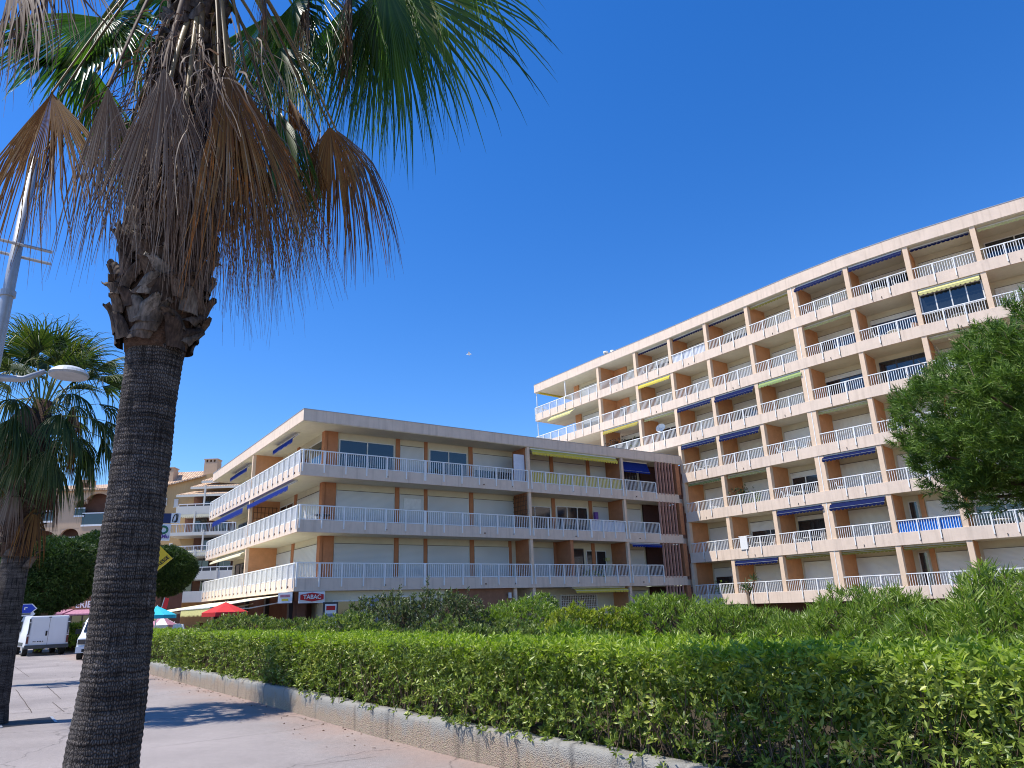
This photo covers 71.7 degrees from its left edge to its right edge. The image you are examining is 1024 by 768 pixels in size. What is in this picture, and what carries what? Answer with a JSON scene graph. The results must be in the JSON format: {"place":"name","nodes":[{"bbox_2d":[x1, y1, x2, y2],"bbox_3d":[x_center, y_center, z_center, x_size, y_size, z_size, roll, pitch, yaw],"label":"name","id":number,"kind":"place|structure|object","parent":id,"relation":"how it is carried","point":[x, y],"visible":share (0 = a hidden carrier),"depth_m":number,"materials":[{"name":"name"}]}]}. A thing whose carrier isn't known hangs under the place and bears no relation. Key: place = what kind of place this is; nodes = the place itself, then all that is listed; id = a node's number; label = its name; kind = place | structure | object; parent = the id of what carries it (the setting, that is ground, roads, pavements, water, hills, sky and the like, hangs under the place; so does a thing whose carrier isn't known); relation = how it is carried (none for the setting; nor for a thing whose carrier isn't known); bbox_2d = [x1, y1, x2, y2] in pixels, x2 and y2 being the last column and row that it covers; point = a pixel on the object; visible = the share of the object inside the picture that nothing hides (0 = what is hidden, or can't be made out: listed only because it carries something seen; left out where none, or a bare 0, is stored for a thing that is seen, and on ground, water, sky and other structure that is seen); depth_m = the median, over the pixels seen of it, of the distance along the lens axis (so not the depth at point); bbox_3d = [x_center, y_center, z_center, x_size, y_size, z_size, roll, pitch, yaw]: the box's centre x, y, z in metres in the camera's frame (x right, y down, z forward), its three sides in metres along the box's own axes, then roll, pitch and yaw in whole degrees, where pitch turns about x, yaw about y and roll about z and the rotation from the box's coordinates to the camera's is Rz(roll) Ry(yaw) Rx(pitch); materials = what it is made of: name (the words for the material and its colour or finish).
{"place":"outdoors","nodes":[
{"label":"outdoors","id":0,"kind":"place"},
{"bbox_2d":[41,480,107,536],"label":"arcaded building","id":1,"kind":"structure","parent":0,"point":[91,518],"depth_m":79.85,"materials":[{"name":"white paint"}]},
{"bbox_2d":[159,458,238,628],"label":"ochre building","id":2,"kind":"structure","parent":0,"point":[191,496],"depth_m":78.37,"materials":[{"name":"paint"}]},
{"bbox_2d":[173,499,178,507],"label":"window","id":3,"kind":"structure","parent":2,"relation":"in","point":[176,501],"depth_m":79.95,"materials":[{"name":"white"}]},
{"bbox_2d":[182,582,191,591],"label":"window","id":4,"kind":"structure","parent":2,"relation":"in","point":[189,588],"depth_m":76.94,"materials":[{"name":"clear glass"}]},
{"bbox_2d":[194,518,206,531],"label":"window","id":5,"kind":"structure","parent":2,"relation":"in","point":[200,520],"depth_m":79.01,"materials":[{"name":"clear glass"}]},
{"bbox_2d":[197,558,208,567],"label":"window","id":6,"kind":"structure","parent":2,"relation":"in","point":[203,563],"depth_m":77.73,"materials":[{"name":"clear glass"}]},
{"bbox_2d":[202,496,215,504],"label":"window","id":7,"kind":"structure","parent":2,"relation":"in","point":[208,499],"depth_m":79.83,"materials":[{"name":"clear glass"}]},
{"bbox_2d":[203,537,215,549],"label":"window","id":8,"kind":"structure","parent":2,"relation":"in","point":[206,540],"depth_m":78.43,"materials":[{"name":"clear glass"}]},
{"bbox_2d":[214,521,228,530],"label":"window","id":9,"kind":"structure","parent":2,"relation":"in","point":[222,527],"depth_m":78.88,"materials":[{"name":"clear glass"}]},
{"bbox_2d":[216,561,230,567],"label":"window","id":10,"kind":"structure","parent":2,"relation":"in","point":[223,563],"depth_m":77.69,"materials":[{"name":"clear glass"}]},
{"bbox_2d":[0,628,659,767],"bbox_3d":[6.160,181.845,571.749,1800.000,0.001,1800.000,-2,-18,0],"label":"ground","id":11,"kind":"structure","parent":0,"point":[205,727],"depth_m":10.21,"materials":[{"name":"grey concrete"}]},
{"bbox_2d":[0,716,57,727],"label":"tree grate","id":12,"kind":"object","parent":11,"relation":"on","point":[50,719],"visible":0.85,"depth_m":12.01,"materials":[{"name":"metal"}]},
{"bbox_2d":[22,604,36,615],"bbox_3d":[-24.707,12.342,35.520,1.220,2.629,0.129,5,-19,-21],"label":"direction sign","id":13,"kind":"object","parent":11,"relation":"on","point":[28,609],"visible":0.43,"depth_m":35.88,"materials":[{"name":"metal"}]},
{"bbox_2d":[21,594,57,620],"bbox_3d":[-30.377,13.334,43.766,6.009,6.196,5.959,-2,-18,0],"label":"street tree","id":14,"kind":"object","parent":11,"relation":"on","point":[53,613],"visible":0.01,"depth_m":43.55,"materials":[{"name":"green plant"}]},
{"bbox_2d":[16,615,69,655],"bbox_3d":[-25.728,13.707,38.694,2.400,1.996,5.054,12,-22,-38],"label":"white van","id":15,"kind":"object","parent":11,"relation":"on","point":[46,632],"visible":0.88,"depth_m":37.04,"materials":[{"name":"paint"}]},
{"bbox_2d":[0,156,89,381],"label":"street lamp","id":16,"kind":"object","parent":11,"relation":"on","point":[8,293],"visible":0.98,"depth_m":6.99,"materials":[{"name":"metal"}]},
{"bbox_2d":[0,532,98,652],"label":"street tree","id":17,"kind":"object","parent":11,"relation":"on","point":[64,574],"visible":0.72,"depth_m":40.29,"materials":[{"name":"green plant"}]},
{"bbox_2d":[34,620,84,651],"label":"hedge","id":18,"kind":"object","parent":11,"relation":"on","point":[73,637],"visible":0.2,"depth_m":40.11,"materials":[{"name":"green plant"}]},
{"bbox_2d":[0,312,124,724],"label":"fan palm","id":19,"kind":"object","parent":11,"relation":"on","point":[33,478],"visible":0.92,"depth_m":12.74,"materials":[{"name":"green plant"}]},
{"bbox_2d":[75,618,88,659],"bbox_3d":[-19.189,11.885,33.320,2.120,1.815,4.100,5,-19,-22],"label":"white van","id":20,"kind":"object","parent":11,"relation":"on","point":[79,648],"visible":0.29,"depth_m":31.50,"materials":[{"name":"paint"}]},
{"bbox_2d":[74,529,100,545],"bbox_3d":[-27.451,13.430,46.823,4.583,7.652,5.316,-2,-18,0],"label":"street tree","id":21,"kind":"object","parent":11,"relation":"on","point":[92,537],"visible":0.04,"depth_m":46.42,"materials":[{"name":"green plant"}]},
{"bbox_2d":[51,593,182,632],"bbox_3d":[-39.589,21.279,64.703,15.594,4.103,6.600,-2,-18,0],"label":"restaurant front","id":22,"kind":"object","parent":11,"relation":"on","point":[80,612],"visible":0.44,"depth_m":63.24,"materials":[{"name":"pink fabric"}]},
{"bbox_2d":[69,615,81,632],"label":"window","id":23,"kind":"structure","parent":22,"relation":"in","point":[77,618],"depth_m":62.99,"materials":[{"name":"clear glass"}]},
{"bbox_2d":[82,615,88,621],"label":"window","id":24,"kind":"structure","parent":22,"relation":"in","point":[84,617],"depth_m":63.02,"materials":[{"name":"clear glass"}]},
{"bbox_2d":[153,618,175,627],"bbox_3d":[-15.886,11.387,32.011,1.300,1.770,1.300,-9,-19,21],"label":"parasol","id":25,"kind":"object","parent":11,"relation":"on","point":[163,622],"visible":0.56,"depth_m":31.81,"materials":[{"name":"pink fabric"}]},
{"bbox_2d":[161,598,168,608],"bbox_3d":[-16.323,11.296,33.005,0.340,2.572,0.113,2,-18,-11],"label":"banner flag","id":26,"kind":"object","parent":11,"relation":"on","point":[165,602],"visible":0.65,"depth_m":33.31,"materials":[{"name":"red fabric"}]},
{"bbox_2d":[154,605,176,626],"bbox_3d":[-15.488,10.728,30.680,1.577,2.200,1.577,5,-19,-21],"label":"parasol","id":27,"kind":"object","parent":11,"relation":"on","point":[160,613],"visible":0.62,"depth_m":30.58,"materials":[{"name":"teal fabric"}]},
{"bbox_2d":[157,513,180,569],"bbox_3d":[-15.885,8.854,31.682,1.356,6.400,0.252,3,-18,-17],"label":"sign mast","id":28,"kind":"object","parent":11,"relation":"on","point":[165,557],"visible":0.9,"depth_m":32.33,"materials":[{"name":"metal"}]},
{"bbox_2d":[156,544,199,608],"bbox_3d":[-24.697,14.829,50.315,4.593,6.910,4.764,-2,-18,0],"label":"street tree","id":29,"kind":"object","parent":11,"relation":"on","point":[177,573],"visible":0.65,"depth_m":49.82,"materials":[{"name":"green plant"}]},
{"bbox_2d":[13,666,375,765],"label":"paving joints","id":30,"kind":"object","parent":11,"relation":"on","point":[63,711],"visible":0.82,"depth_m":14.51,"materials":[{"name":"grey concrete"}]},
{"bbox_2d":[201,601,247,616],"bbox_3d":[-11.137,9.522,27.323,1.669,2.200,1.669,-9,-19,21],"label":"parasol","id":31,"kind":"object","parent":11,"relation":"on","point":[224,608],"visible":0.88,"depth_m":26.98,"materials":[{"name":"red fabric"}]},
{"bbox_2d":[153,675,398,747],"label":"fallen leaves","id":32,"kind":"object","parent":11,"relation":"on","point":[276,710],"visible":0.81,"depth_m":11.72,"materials":[{"name":"brown plant"}]},
{"bbox_2d":[0,0,561,767],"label":"fan palm","id":33,"kind":"object","parent":11,"relation":"on","point":[178,170],"visible":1,"depth_m":4.85,"materials":[{"name":"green plant"}]},
{"bbox_2d":[322,602,337,628],"bbox_3d":[-8.604,11.402,33.421,0.720,2.120,0.095,10,-21,-33],"label":"poster stand","id":34,"kind":"object","parent":11,"relation":"on","point":[329,608],"visible":0.33,"depth_m":33.59,"materials":[{"name":"metal"}]},
{"bbox_2d":[149,662,724,767],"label":"planter wall","id":35,"kind":"structure","parent":11,"relation":"on","point":[491,748],"depth_m":8.48,"materials":[{"name":"grey concrete"}]},
{"bbox_2d":[158,661,1004,767],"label":"planting bed","id":36,"kind":"object","parent":11,"relation":"on","point":[724,757],"depth_m":7.40,"materials":[{"name":"soil"}]},
{"bbox_2d":[167,611,326,671],"bbox_3d":[-6.763,7.070,19.646,5.112,1.603,3.297,-2,-18,0],"label":"mixed shrub","id":37,"kind":"object","parent":36,"relation":"on","point":[271,623],"visible":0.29,"depth_m":19.09,"materials":[{"name":"green plant"}]},
{"bbox_2d":[258,609,414,689],"bbox_3d":[-3.186,5.284,14.214,3.818,1.509,2.426,-2,-18,0],"label":"mixed shrub","id":38,"kind":"object","parent":36,"relation":"on","point":[365,621],"visible":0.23,"depth_m":13.93,"materials":[{"name":"green plant"}]},
{"bbox_2d":[327,576,496,633],"bbox_3d":[-2.385,5.616,16.503,4.285,2.201,2.548,-2,-18,0],"label":"mixed shrub","id":39,"kind":"object","parent":36,"relation":"on","point":[396,612],"visible":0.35,"depth_m":16.23,"materials":[{"name":"green plant"}]},
{"bbox_2d":[386,613,553,695],"bbox_3d":[-0.478,4.607,12.119,3.578,1.365,2.225,-2,-18,0],"label":"mixed shrub","id":40,"kind":"object","parent":36,"relation":"on","point":[486,630],"visible":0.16,"depth_m":12.27,"materials":[{"name":"green plant"}]},
{"bbox_2d":[453,591,576,663],"bbox_3d":[0.026,6.022,17.443,3.739,1.836,3.047,-2,-18,0],"label":"oleander bush","id":41,"kind":"object","parent":36,"relation":"on","point":[523,609],"visible":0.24,"depth_m":17.12,"materials":[{"name":"green plant"}]},
{"bbox_2d":[150,625,1023,767],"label":"clipped hedge","id":42,"kind":"object","parent":36,"relation":"on","point":[907,667],"visible":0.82,"depth_m":6.17,"materials":[{"name":"green plant"}]},
{"bbox_2d":[506,618,677,707],"bbox_3d":[1.281,4.160,10.707,2.843,1.253,2.009,-2,-18,0],"label":"mixed shrub","id":43,"kind":"object","parent":36,"relation":"on","point":[562,626],"visible":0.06,"depth_m":10.45,"materials":[{"name":"green plant"}]},
{"bbox_2d":[541,600,660,635],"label":"shrub","id":44,"kind":"object","parent":36,"relation":"on","point":[593,618],"visible":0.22,"depth_m":13.42,"materials":[{"name":"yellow plant"}]},
{"bbox_2d":[604,590,774,637],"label":"oleander bush","id":45,"kind":"object","parent":36,"relation":"on","point":[656,604],"visible":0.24,"depth_m":13.43,"materials":[{"name":"green plant"}]},
{"bbox_2d":[658,594,835,705],"bbox_3d":[3.476,3.823,10.359,3.134,1.545,2.303,-2,-18,0],"label":"oleander bush","id":46,"kind":"object","parent":36,"relation":"on","point":[734,621],"visible":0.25,"depth_m":10.14,"materials":[{"name":"green plant"}]},
{"bbox_2d":[708,599,791,616],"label":"mixed shrub","id":47,"kind":"object","parent":36,"relation":"on","point":[759,607],"visible":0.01,"depth_m":16.96,"materials":[{"name":"green plant"}]},
{"bbox_2d":[718,578,939,717],"bbox_3d":[4.551,3.364,9.183,3.653,1.644,3.162,-14,-21,34],"label":"oleander bush","id":48,"kind":"object","parent":36,"relation":"on","point":[878,608],"visible":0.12,"depth_m":9.12,"materials":[{"name":"green plant"}]},
{"bbox_2d":[844,557,1023,767],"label":"oleander bush","id":49,"kind":"object","parent":36,"relation":"on","point":[966,612],"visible":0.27,"depth_m":6.35,"materials":[{"name":"green plant"}]},
{"bbox_2d":[881,283,1023,520],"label":"stone pine","id":50,"kind":"object","parent":36,"relation":"on","point":[983,385],"visible":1,"depth_m":11.04,"materials":[{"name":"green plant"}]},
{"bbox_2d":[201,408,694,630],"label":"apartment block","id":51,"kind":"structure","parent":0,"point":[491,517],"depth_m":41.03,"materials":[{"name":"concrete"}]},
{"bbox_2d":[154,601,247,619],"bbox_3d":[-19.064,13.495,42.142,4.144,0.950,9.600,10,-21,-33],"label":"cafe awning","id":52,"kind":"object","parent":51,"relation":"attached to","point":[174,610],"visible":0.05,"depth_m":42.22,"materials":[{"name":"fabric"}]},
{"bbox_2d":[180,595,277,616],"bbox_3d":[-13.993,11.158,35.529,3.644,0.900,6.900,10,-21,-33],"label":"cafe awning","id":53,"kind":"object","parent":51,"relation":"attached to","point":[194,611],"visible":0.76,"depth_m":34.66,"materials":[{"name":"beige fabric"}]},
{"bbox_2d":[234,563,243,574],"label":"window","id":54,"kind":"structure","parent":51,"relation":"in","point":[239,568],"depth_m":48.36,"materials":[{"name":"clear glass"}]},
{"bbox_2d":[278,592,292,602],"bbox_3d":[-10.492,9.890,32.750,0.640,0.480,0.070,0,-18,-5],"label":"hanging sign","id":55,"kind":"object","parent":51,"relation":"attached to","point":[284,597],"visible":1,"depth_m":32.73,"materials":[{"name":"white plastic"}]},
{"bbox_2d":[280,502,293,514],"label":"window","id":56,"kind":"structure","parent":51,"relation":"in","point":[289,505],"depth_m":41.60,"materials":[{"name":"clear glass"}]},
{"bbox_2d":[292,602,306,629],"bbox_3d":[-10.199,11.558,33.879,0.650,2.200,0.060,10,-21,-33],"label":"shop door","id":57,"kind":"structure","parent":51,"relation":"in","point":[294,603],"depth_m":33.97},
{"bbox_2d":[298,591,324,602],"bbox_3d":[-9.457,10.081,33.465,1.260,0.520,0.089,10,-21,-33],"label":"shop sign","id":58,"kind":"object","parent":51,"relation":"attached to","point":[312,597],"visible":1,"depth_m":33.44,"materials":[{"name":"red paint"}]},
{"bbox_2d":[301,440,321,463],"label":"window","id":59,"kind":"structure","parent":51,"relation":"in","point":[318,446],"depth_m":39.02,"materials":[{"name":"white glass"}]},
{"bbox_2d":[332,600,358,622],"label":"window","id":60,"kind":"structure","parent":51,"relation":"in","point":[342,604],"depth_m":34.54,"materials":[{"name":"beige glass"}]},
{"bbox_2d":[338,439,394,470],"bbox_3d":[-7.930,4.233,38.705,3.250,2.180,0.055,10,-21,-33],"label":"window","id":61,"kind":"structure","parent":51,"relation":"in","point":[346,446],"depth_m":38.82,"materials":[{"name":"blue glass"}]},
{"bbox_2d":[367,596,410,623],"bbox_3d":[-6.188,11.659,35.709,2.400,1.850,0.055,10,-21,-33],"label":"window","id":62,"kind":"structure","parent":51,"relation":"in","point":[381,603],"depth_m":35.77,"materials":[{"name":"grey glass"}]},
{"bbox_2d":[429,449,467,475],"bbox_3d":[-3.716,4.991,41.477,2.550,2.130,0.055,10,-21,-33],"label":"window","id":63,"kind":"structure","parent":51,"relation":"in","point":[434,455],"depth_m":41.61,"materials":[{"name":"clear glass"}]},
{"bbox_2d":[474,469,511,480],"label":"window","id":64,"kind":"structure","parent":51,"relation":"in","point":[475,470],"depth_m":43.09,"materials":[{"name":"grey glass"}]},
{"bbox_2d":[532,506,551,528],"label":"window","id":65,"kind":"structure","parent":51,"relation":"in","point":[541,511],"depth_m":44.36,"materials":[{"name":"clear glass"}]},
{"bbox_2d":[536,595,556,620],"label":"window","id":66,"kind":"structure","parent":51,"relation":"in","point":[554,596],"depth_m":42.93,"materials":[{"name":"grey glass"}]},
{"bbox_2d":[556,506,588,530],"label":"window","id":67,"kind":"structure","parent":51,"relation":"in","point":[561,511],"depth_m":45.73,"materials":[{"name":"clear glass"}]},
{"bbox_2d":[560,594,597,619],"bbox_3d":[4.220,14.099,44.062,3.000,1.950,0.090,10,-21,-33],"label":"window","id":68,"kind":"structure","parent":51,"relation":"in","point":[591,600],"depth_m":44.32,"materials":[{"name":"grey glass"}]},
{"bbox_2d":[574,548,584,576],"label":"window","id":69,"kind":"structure","parent":51,"relation":"in","point":[578,553],"depth_m":45.11,"materials":[{"name":"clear glass"}]},
{"bbox_2d":[582,566,604,576],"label":"potted plant","id":70,"kind":"object","parent":51,"relation":"on","point":[592,573],"visible":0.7,"depth_m":43.96,"materials":[{"name":"green plant"}]},
{"bbox_2d":[586,550,607,576],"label":"window","id":71,"kind":"structure","parent":51,"relation":"in","point":[600,556],"depth_m":45.94,"materials":[{"name":"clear glass"}]},
{"bbox_2d":[624,471,637,490],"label":"window","id":72,"kind":"structure","parent":51,"relation":"in","point":[627,475],"depth_m":49.55,"materials":[{"name":"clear glass"}]},
{"bbox_2d":[0,0,1023,586],"label":"sky","id":73,"kind":"structure","parent":0,"point":[686,159],"materials":[{"name":"blue"}]},
{"bbox_2d":[534,196,1023,623],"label":"tall apartment block","id":74,"kind":"structure","parent":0,"point":[782,364],"depth_m":43.37,"materials":[{"name":"concrete"}]},
{"bbox_2d":[584,419,599,427],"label":"window","id":75,"kind":"structure","parent":74,"relation":"in","point":[593,423],"depth_m":61.79,"materials":[{"name":"white glass"}]},
{"bbox_2d":[604,436,626,447],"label":"potted plant","id":76,"kind":"object","parent":74,"relation":"on","point":[616,442],"visible":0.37,"depth_m":56.87,"materials":[{"name":"green plant"}]},
{"bbox_2d":[622,435,639,448],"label":"window","id":77,"kind":"structure","parent":74,"relation":"in","point":[631,442],"depth_m":57.58,"materials":[{"name":"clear glass"}]},
{"bbox_2d":[656,424,664,435],"bbox_3d":[11.251,3.920,53.343,0.643,1.987,0.522,-2,-18,0],"label":"satellite dish","id":78,"kind":"object","parent":74,"relation":"on","point":[660,427],"visible":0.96,"depth_m":53.60,"materials":[{"name":"white plastic"}]},
{"bbox_2d":[661,425,676,439],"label":"window","id":79,"kind":"structure","parent":74,"relation":"in","point":[672,427],"depth_m":54.37,"materials":[{"name":"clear glass"}]},
{"bbox_2d":[712,580,727,593],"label":"potted plant","id":80,"kind":"object","parent":74,"relation":"on","point":[718,587],"visible":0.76,"depth_m":46.63,"materials":[{"name":"green plant"}]},
{"bbox_2d":[715,575,734,593],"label":"window","id":81,"kind":"structure","parent":74,"relation":"in","point":[729,579],"depth_m":48.37,"materials":[{"name":"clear glass"}]},
{"bbox_2d":[725,581,734,593],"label":"potted plant","id":82,"kind":"object","parent":74,"relation":"on","point":[729,588],"visible":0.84,"depth_m":45.98,"materials":[{"name":"green plant"}]},
{"bbox_2d":[727,332,746,342],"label":"window","id":83,"kind":"structure","parent":74,"relation":"in","point":[744,332],"depth_m":50.60,"materials":[{"name":"grey glass"}]},
{"bbox_2d":[728,483,753,503],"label":"potted plant","id":84,"kind":"object","parent":74,"relation":"on","point":[740,491],"visible":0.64,"depth_m":46.81,"materials":[{"name":"green plant"}]},
{"bbox_2d":[739,535,750,549],"bbox_3d":[14.966,10.162,45.324,0.380,0.840,0.800,11,-21,-35],"label":"white towel","id":85,"kind":"object","parent":74,"relation":"hanging from","point":[743,543],"visible":1,"depth_m":45.23,"materials":[{"name":"fabric"}]},
{"bbox_2d":[736,406,757,419],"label":"window","id":86,"kind":"structure","parent":74,"relation":"in","point":[756,408],"depth_m":48.92,"materials":[{"name":"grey glass"}]},
{"bbox_2d":[749,491,761,502],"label":"potted plant","id":87,"kind":"object","parent":74,"relation":"on","point":[756,497],"visible":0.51,"depth_m":45.80,"materials":[{"name":"green plant"}]},
{"bbox_2d":[751,528,775,546],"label":"window","id":88,"kind":"structure","parent":74,"relation":"in","point":[767,531],"depth_m":46.40,"materials":[{"name":"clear glass"}]},
{"bbox_2d":[791,474,818,495],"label":"window","id":89,"kind":"structure","parent":74,"relation":"in","point":[813,477],"depth_m":44.64,"materials":[{"name":"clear glass"}]},
{"bbox_2d":[798,518,825,541],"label":"window","id":90,"kind":"structure","parent":74,"relation":"in","point":[813,524],"depth_m":43.83,"materials":[{"name":"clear glass"}]},
{"bbox_2d":[819,331,855,352],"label":"window","id":91,"kind":"structure","parent":74,"relation":"in","point":[842,340],"depth_m":44.36,"materials":[{"name":"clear glass"}]},
{"bbox_2d":[826,373,864,395],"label":"window","id":92,"kind":"structure","parent":74,"relation":"in","point":[858,375],"depth_m":43.52,"materials":[{"name":"clear glass"}]},
{"bbox_2d":[863,272,908,292],"bbox_3d":[22.729,-5.560,42.580,2.752,1.820,0.055,-18,-24,42],"label":"window","id":93,"kind":"structure","parent":74,"relation":"in","point":[900,274],"depth_m":42.76,"materials":[{"name":"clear glass"}]},
{"bbox_2d":[872,313,918,336],"bbox_3d":[22.817,-2.965,41.761,2.752,1.875,0.055,-18,-24,42],"label":"window","id":94,"kind":"structure","parent":74,"relation":"in","point":[912,318],"depth_m":42.02,"materials":[{"name":"clear glass"}]},
{"bbox_2d":[879,352,927,382],"bbox_3d":[22.900,-0.511,40.987,2.752,2.225,0.055,-18,-24,42],"label":"window","id":95,"kind":"structure","parent":74,"relation":"in","point":[920,357],"depth_m":41.27,"materials":[{"name":"clear glass"}]},
{"bbox_2d":[908,501,920,519],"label":"window","id":96,"kind":"structure","parent":74,"relation":"in","point":[913,506],"depth_m":39.40,"materials":[{"name":"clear glass"}]},
{"bbox_2d":[918,551,933,584],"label":"window","id":97,"kind":"structure","parent":74,"relation":"in","point":[924,561],"depth_m":38.49,"materials":[{"name":"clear glass"}]},
{"bbox_2d":[919,279,985,314],"bbox_3d":[23.984,-4.706,38.629,3.010,1.175,0.055,-16,-22,38],"label":"window","id":98,"kind":"structure","parent":74,"relation":"in","point":[971,291],"depth_m":38.60,"materials":[{"name":"blue glass"}]},
{"bbox_2d":[950,312,965,317],"bbox_3d":[24.443,-3.415,38.601,0.840,0.734,0.840,-2,-18,0],"label":"garden table","id":99,"kind":"object","parent":74,"relation":"on","point":[960,313],"visible":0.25,"depth_m":38.55,"materials":[{"name":"white plastic"}]},
{"bbox_2d":[974,501,1023,525],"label":"window","id":100,"kind":"structure","parent":74,"relation":"in","point":[1006,506],"depth_m":36.71,"materials":[{"name":"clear glass"}]},
{"bbox_2d":[992,518,1010,523],"bbox_3d":[24.608,7.125,35.446,0.840,0.734,0.840,-2,-18,0],"label":"garden table","id":101,"kind":"object","parent":74,"relation":"on","point":[1001,519],"visible":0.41,"depth_m":35.47,"materials":[{"name":"white plastic"}]},
{"bbox_2d":[983,232,1023,258],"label":"window","id":102,"kind":"structure","parent":74,"relation":"in","point":[1020,235],"depth_m":39.10,"materials":[{"name":"clear glass"}]},
{"label":"garden ground","id":103,"kind":"structure","parent":0,"visible":0},
{"bbox_2d":[737,573,759,605],"bbox_3d":[6.798,6.453,19.909,0.703,2.237,0.607,-2,-18,0],"label":"young palm","id":104,"kind":"object","parent":103,"relation":"on","point":[746,586],"visible":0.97,"depth_m":20.14,"materials":[{"name":"green plant"}]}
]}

